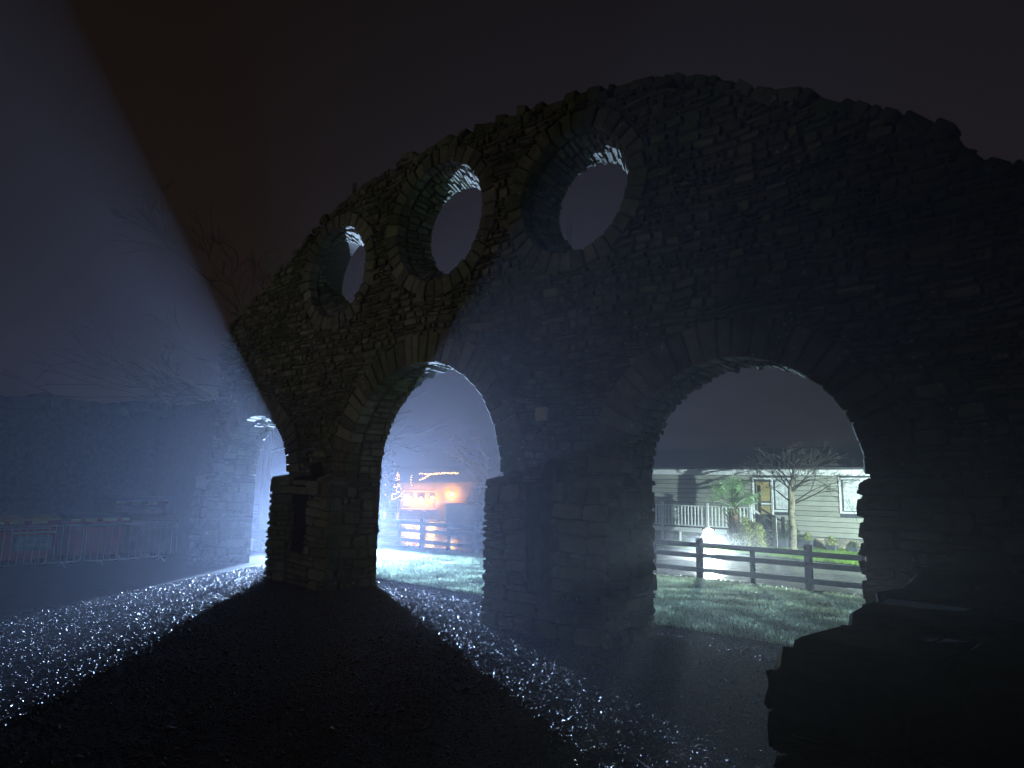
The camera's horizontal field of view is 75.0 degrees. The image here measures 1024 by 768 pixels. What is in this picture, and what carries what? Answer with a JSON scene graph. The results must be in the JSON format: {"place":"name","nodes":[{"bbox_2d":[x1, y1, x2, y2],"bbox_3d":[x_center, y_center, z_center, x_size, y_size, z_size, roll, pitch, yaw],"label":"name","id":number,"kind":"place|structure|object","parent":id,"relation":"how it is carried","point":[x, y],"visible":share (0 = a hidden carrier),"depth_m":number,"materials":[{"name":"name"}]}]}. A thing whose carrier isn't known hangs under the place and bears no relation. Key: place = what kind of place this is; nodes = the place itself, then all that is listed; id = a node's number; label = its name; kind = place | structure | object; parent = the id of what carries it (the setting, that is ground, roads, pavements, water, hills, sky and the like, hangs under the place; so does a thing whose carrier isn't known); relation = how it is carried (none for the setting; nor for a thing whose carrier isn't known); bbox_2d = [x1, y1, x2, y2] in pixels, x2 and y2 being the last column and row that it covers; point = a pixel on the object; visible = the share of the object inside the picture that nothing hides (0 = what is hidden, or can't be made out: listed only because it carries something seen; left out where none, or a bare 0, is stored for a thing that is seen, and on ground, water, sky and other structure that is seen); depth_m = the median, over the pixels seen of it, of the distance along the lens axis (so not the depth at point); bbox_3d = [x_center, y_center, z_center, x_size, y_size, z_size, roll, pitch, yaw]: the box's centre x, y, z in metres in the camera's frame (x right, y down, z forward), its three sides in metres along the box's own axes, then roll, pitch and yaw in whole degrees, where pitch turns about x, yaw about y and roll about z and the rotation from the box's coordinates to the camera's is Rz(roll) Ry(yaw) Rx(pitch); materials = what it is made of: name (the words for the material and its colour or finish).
{"place":"outdoors","nodes":[
{"label":"outdoors","id":0,"kind":"place"},
{"bbox_2d":[250,539,266,551],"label":"side grass","id":1,"kind":"structure","parent":0,"point":[259,544],"depth_m":16.16,"materials":[{"name":"plant"}]},
{"bbox_2d":[0,489,857,647],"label":"ground","id":2,"kind":"structure","parent":0,"point":[260,534],"depth_m":15.21,"materials":[{"name":"green plant"}]},
{"bbox_2d":[0,393,217,556],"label":"boundary wall","id":3,"kind":"structure","parent":2,"relation":"on","point":[61,455],"depth_m":14.36,"materials":[{"name":"stone"}]},
{"bbox_2d":[0,552,266,615],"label":"tarmac yard","id":4,"kind":"structure","parent":2,"relation":"on","point":[23,588],"depth_m":10.85,"materials":[{"name":"grey asphalt"}]},
{"bbox_2d":[0,514,61,565],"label":"wheelie bin","id":5,"kind":"object","parent":4,"relation":"on","point":[29,519],"visible":0.9,"depth_m":11.81,"materials":[{"name":"grey plastic"}]},
{"bbox_2d":[0,524,84,568],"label":"crowd barrier","id":6,"kind":"object","parent":4,"relation":"on","point":[42,526],"visible":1,"depth_m":11.68,"materials":[{"name":"metal"}]},
{"bbox_2d":[56,512,131,563],"bbox_3d":[-8.116,2.945,12.863,0.822,0.930,1.090,-6,-11,40],"label":"wheelie bin","id":7,"kind":"object","parent":4,"relation":"on","point":[85,519],"visible":0.89,"depth_m":12.62,"materials":[{"name":"grey plastic"}]},
{"bbox_2d":[83,522,178,565],"bbox_3d":[-7.242,3.039,12.749,0.405,0.753,1.655,-6,-11,40],"label":"crowd barrier","id":8,"kind":"object","parent":4,"relation":"on","point":[119,524],"visible":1,"depth_m":12.69,"materials":[{"name":"metal"}]},
{"bbox_2d":[99,496,168,555],"bbox_3d":[-8.124,3.013,14.240,0.822,1.210,1.100,-6,-11,40],"label":"wheelie bin","id":9,"kind":"object","parent":4,"relation":"on","point":[141,505],"visible":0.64,"depth_m":14.04,"materials":[{"name":"grey plastic"}]},
{"bbox_2d":[120,515,177,559],"bbox_3d":[-7.480,3.108,13.591,0.822,0.850,0.890,-6,-11,40],"label":"wheelie bin","id":10,"kind":"object","parent":4,"relation":"on","point":[139,544],"visible":0.77,"depth_m":13.36,"materials":[{"name":"plastic"}]},
{"bbox_2d":[44,286,282,452],"bbox_3d":[-9.543,0.783,21.050,8.030,7.634,7.620,1,-9,4],"label":"bare tree","id":11,"kind":"object","parent":2,"relation":"on","point":[192,385],"visible":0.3,"depth_m":20.30,"materials":[{"name":"brown plant"}]},
{"bbox_2d":[0,564,781,767],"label":"gravel forecourt","id":12,"kind":"structure","parent":2,"relation":"on","point":[92,741],"depth_m":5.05,"materials":[{"name":"grey gravel"}]},
{"bbox_2d":[0,570,767,767],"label":"fallen leaves","id":13,"kind":"object","parent":12,"relation":"on","point":[335,741],"visible":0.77,"depth_m":5.72,"materials":[{"name":"brown plant"}]},
{"bbox_2d":[764,549,1023,767],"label":"side wall","id":14,"kind":"structure","parent":12,"relation":"on","point":[924,668],"depth_m":1.84,"materials":[{"name":"stone"}]},
{"bbox_2d":[186,72,1023,648],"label":"arched wall","id":15,"kind":"structure","parent":2,"relation":"on","point":[860,262],"depth_m":7.19,"materials":[{"name":"stone"}]},
{"bbox_2d":[351,180,357,192],"bbox_3d":[-2.680,-3.265,11.274,0.122,0.348,0.108,6,-10,-30],"label":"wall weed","id":16,"kind":"object","parent":15,"relation":"on","point":[353,189],"depth_m":11.28,"materials":[{"name":"plant"}]},
{"bbox_2d":[566,221,571,248],"bbox_3d":[0.741,-1.907,8.661,0.102,0.446,0.071,3,-9,-15],"label":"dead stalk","id":17,"kind":"object","parent":15,"relation":"on","point":[569,235],"visible":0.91,"depth_m":8.66,"materials":[{"name":"plant"}]},
{"bbox_2d":[652,485,784,547],"bbox_3d":[5.228,4.038,20.877,6.190,1.800,1.160,-5,-11,37],"label":"decking","id":18,"kind":"object","parent":2,"relation":"on","point":[678,531],"visible":0.3,"depth_m":19.91,"materials":[{"name":"white paint"}]},
{"bbox_2d":[655,539,859,565],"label":"grass verge","id":19,"kind":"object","parent":2,"relation":"on","point":[769,556],"depth_m":16.41,"materials":[{"name":"plant"}]},
{"bbox_2d":[701,528,715,541],"bbox_3d":[5.335,4.191,18.090,0.415,0.562,0.259,-1,-9,11],"label":"floodlight","id":20,"kind":"object","parent":19,"relation":"on","point":[708,532],"visible":0.68,"depth_m":18.09,"materials":[{"name":"white metal"}]},
{"bbox_2d":[701,473,765,544],"bbox_3d":[6.234,3.496,18.484,1.823,2.104,1.937,-6,-11,40],"label":"palm tree","id":21,"kind":"object","parent":19,"relation":"on","point":[732,520],"visible":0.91,"depth_m":18.45,"materials":[{"name":"green plant"}]},
{"bbox_2d":[732,516,767,547],"bbox_3d":[6.323,3.990,17.791,0.970,0.942,0.865,-6,-11,40],"label":"shrub","id":22,"kind":"object","parent":19,"relation":"on","point":[743,536],"visible":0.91,"depth_m":17.62,"materials":[{"name":"green plant"}]},
{"bbox_2d":[777,533,788,547],"bbox_3d":[7.596,4.391,18.758,0.405,0.421,0.291,-6,-11,40],"label":"planter","id":23,"kind":"object","parent":19,"relation":"on","point":[783,540],"visible":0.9,"depth_m":18.67,"materials":[{"name":"stone"}]},
{"bbox_2d":[783,518,801,538],"bbox_3d":[8.000,4.224,19.046,0.576,0.893,0.461,-6,-11,40],"label":"shrub","id":24,"kind":"object","parent":19,"relation":"on","point":[788,530],"visible":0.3,"depth_m":19.02,"materials":[{"name":"green plant"}]},
{"bbox_2d":[797,534,804,547],"bbox_3d":[8.182,4.421,18.782,0.498,0.393,0.305,-6,-11,40],"label":"planter","id":25,"kind":"object","parent":19,"relation":"on","point":[800,544],"visible":0.53,"depth_m":18.72,"materials":[{"name":"stone"}]},
{"bbox_2d":[734,436,867,549],"bbox_3d":[8.021,2.992,18.182,3.662,3.120,2.289,-3,-9,23],"label":"bare tree","id":26,"kind":"object","parent":19,"relation":"on","point":[792,489],"visible":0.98,"depth_m":18.10,"materials":[{"name":"brown plant"}]},
{"bbox_2d":[803,532,813,548],"bbox_3d":[8.115,4.286,18.257,0.252,0.499,0.276,-6,-11,40],"label":"planter","id":27,"kind":"object","parent":19,"relation":"on","point":[808,540],"visible":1,"depth_m":18.21,"materials":[{"name":"stone"}]},
{"bbox_2d":[825,536,837,550],"bbox_3d":[8.649,4.309,18.059,0.306,0.414,0.300,-6,-11,40],"label":"planter","id":28,"kind":"object","parent":19,"relation":"on","point":[830,545],"visible":1,"depth_m":17.99,"materials":[{"name":"stone"}]},
{"bbox_2d":[845,541,859,552],"bbox_3d":[9.082,4.319,17.756,0.356,0.319,0.265,-6,-11,40],"label":"planter","id":29,"kind":"object","parent":19,"relation":"on","point":[853,548],"visible":1,"depth_m":17.69,"materials":[{"name":"stone"}]},
{"bbox_2d":[652,446,869,549],"bbox_3d":[9.598,3.531,21.216,13.600,3.070,4.558,-5,-11,37],"label":"mobile home","id":30,"kind":"object","parent":2,"relation":"on","point":[680,476],"visible":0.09,"depth_m":20.30,"materials":[{"name":"wood"}]},
{"bbox_2d":[771,478,794,511],"bbox_3d":[8.022,3.286,19.770,0.640,1.000,0.060,-5,-11,37],"label":"window","id":31,"kind":"structure","parent":30,"relation":"in","point":[780,504],"depth_m":19.81,"materials":[{"name":"white paint"}]},
{"bbox_2d":[838,478,865,513],"bbox_3d":[9.585,3.117,18.598,0.840,1.000,0.060,-5,-11,37],"label":"window","id":32,"kind":"structure","parent":30,"relation":"in","point":[844,508],"depth_m":18.69,"materials":[{"name":"white paint"}]},
{"bbox_2d":[0,0,1023,491],"label":"sky","id":33,"kind":"structure","parent":0,"point":[266,113],"materials":[{"name":"black"}]},
{"bbox_2d":[252,498,866,595],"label":"road","id":34,"kind":"structure","parent":0,"point":[838,575],"depth_m":14.63,"materials":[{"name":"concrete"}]},
{"bbox_2d":[1,179,452,523],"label":"bare tree","id":35,"kind":"object","parent":34,"relation":"on","point":[263,502],"visible":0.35,"depth_m":24.22,"materials":[{"name":"brown plant"}]},
{"bbox_2d":[379,474,389,518],"bbox_3d":[-5.660,4.963,29.505,0.541,2.033,0.529,0,-9,10],"label":"potted conifer","id":36,"kind":"object","parent":34,"relation":"on","point":[384,493],"visible":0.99,"depth_m":29.47,"materials":[{"name":"green plant"}]},
{"bbox_2d":[379,436,399,508],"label":"conifer","id":37,"kind":"object","parent":34,"relation":"on","point":[386,459],"visible":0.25,"depth_m":42.09,"materials":[{"name":"green plant"}]},
{"bbox_2d":[391,471,402,519],"bbox_3d":[-5.075,4.925,29.486,0.544,2.123,0.522,3,-9,-13],"label":"potted conifer","id":38,"kind":"object","parent":34,"relation":"on","point":[397,486],"visible":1,"depth_m":29.45,"materials":[{"name":"green plant"}]},
{"bbox_2d":[393,467,481,519],"bbox_3d":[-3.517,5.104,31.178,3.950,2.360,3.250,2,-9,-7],"label":"house","id":39,"kind":"structure","parent":34,"relation":"on","point":[439,487],"depth_m":30.16,"materials":[{"name":"tile"}]},
{"bbox_2d":[445,504,485,524],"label":"wall","id":40,"kind":"structure","parent":34,"relation":"on","point":[461,514],"depth_m":26.54,"materials":[{"name":"white paint"}]},
{"bbox_2d":[443,433,502,487],"bbox_3d":[-0.814,3.788,29.123,4.580,4.454,4.501,1,-9,1],"label":"bare tree","id":41,"kind":"object","parent":34,"relation":"on","point":[476,466],"visible":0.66,"depth_m":29.29,"materials":[{"name":"brown plant"}]},
{"bbox_2d":[465,480,485,524],"bbox_3d":[-1.318,4.847,27.262,1.309,1.838,1.361,-6,-11,40],"label":"shrub","id":42,"kind":"object","parent":34,"relation":"on","point":[478,499],"visible":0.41,"depth_m":27.14,"materials":[{"name":"green plant"}]},
{"bbox_2d":[376,542,865,646],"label":"lawn","id":43,"kind":"structure","parent":0,"point":[681,627],"depth_m":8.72,"materials":[{"name":"plant"}]},
{"bbox_2d":[377,515,864,591],"bbox_3d":[1.960,3.305,13.129,18.594,0.793,0.145,-6,-11,40],"label":"post and rail fence","id":44,"kind":"object","parent":43,"relation":"on","point":[807,564],"visible":0.38,"depth_m":11.63,"materials":[{"name":"wood"}]},
{"bbox_2d":[395,544,862,596],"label":"roadside gravel","id":45,"kind":"structure","parent":0,"point":[723,580],"depth_m":11.64,"materials":[{"name":"grey gravel"}]},
{"label":"side lawn","id":46,"kind":"structure","parent":0,"visible":0},
{"bbox_2d":[250,538,253,549],"bbox_3d":[-5.940,3.675,15.223,0.064,0.290,0.058,-6,-11,40],"label":"marker post","id":47,"kind":"object","parent":46,"relation":"on","point":[252,542],"visible":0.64,"depth_m":15.20,"materials":[{"name":"white paint"}]}
]}

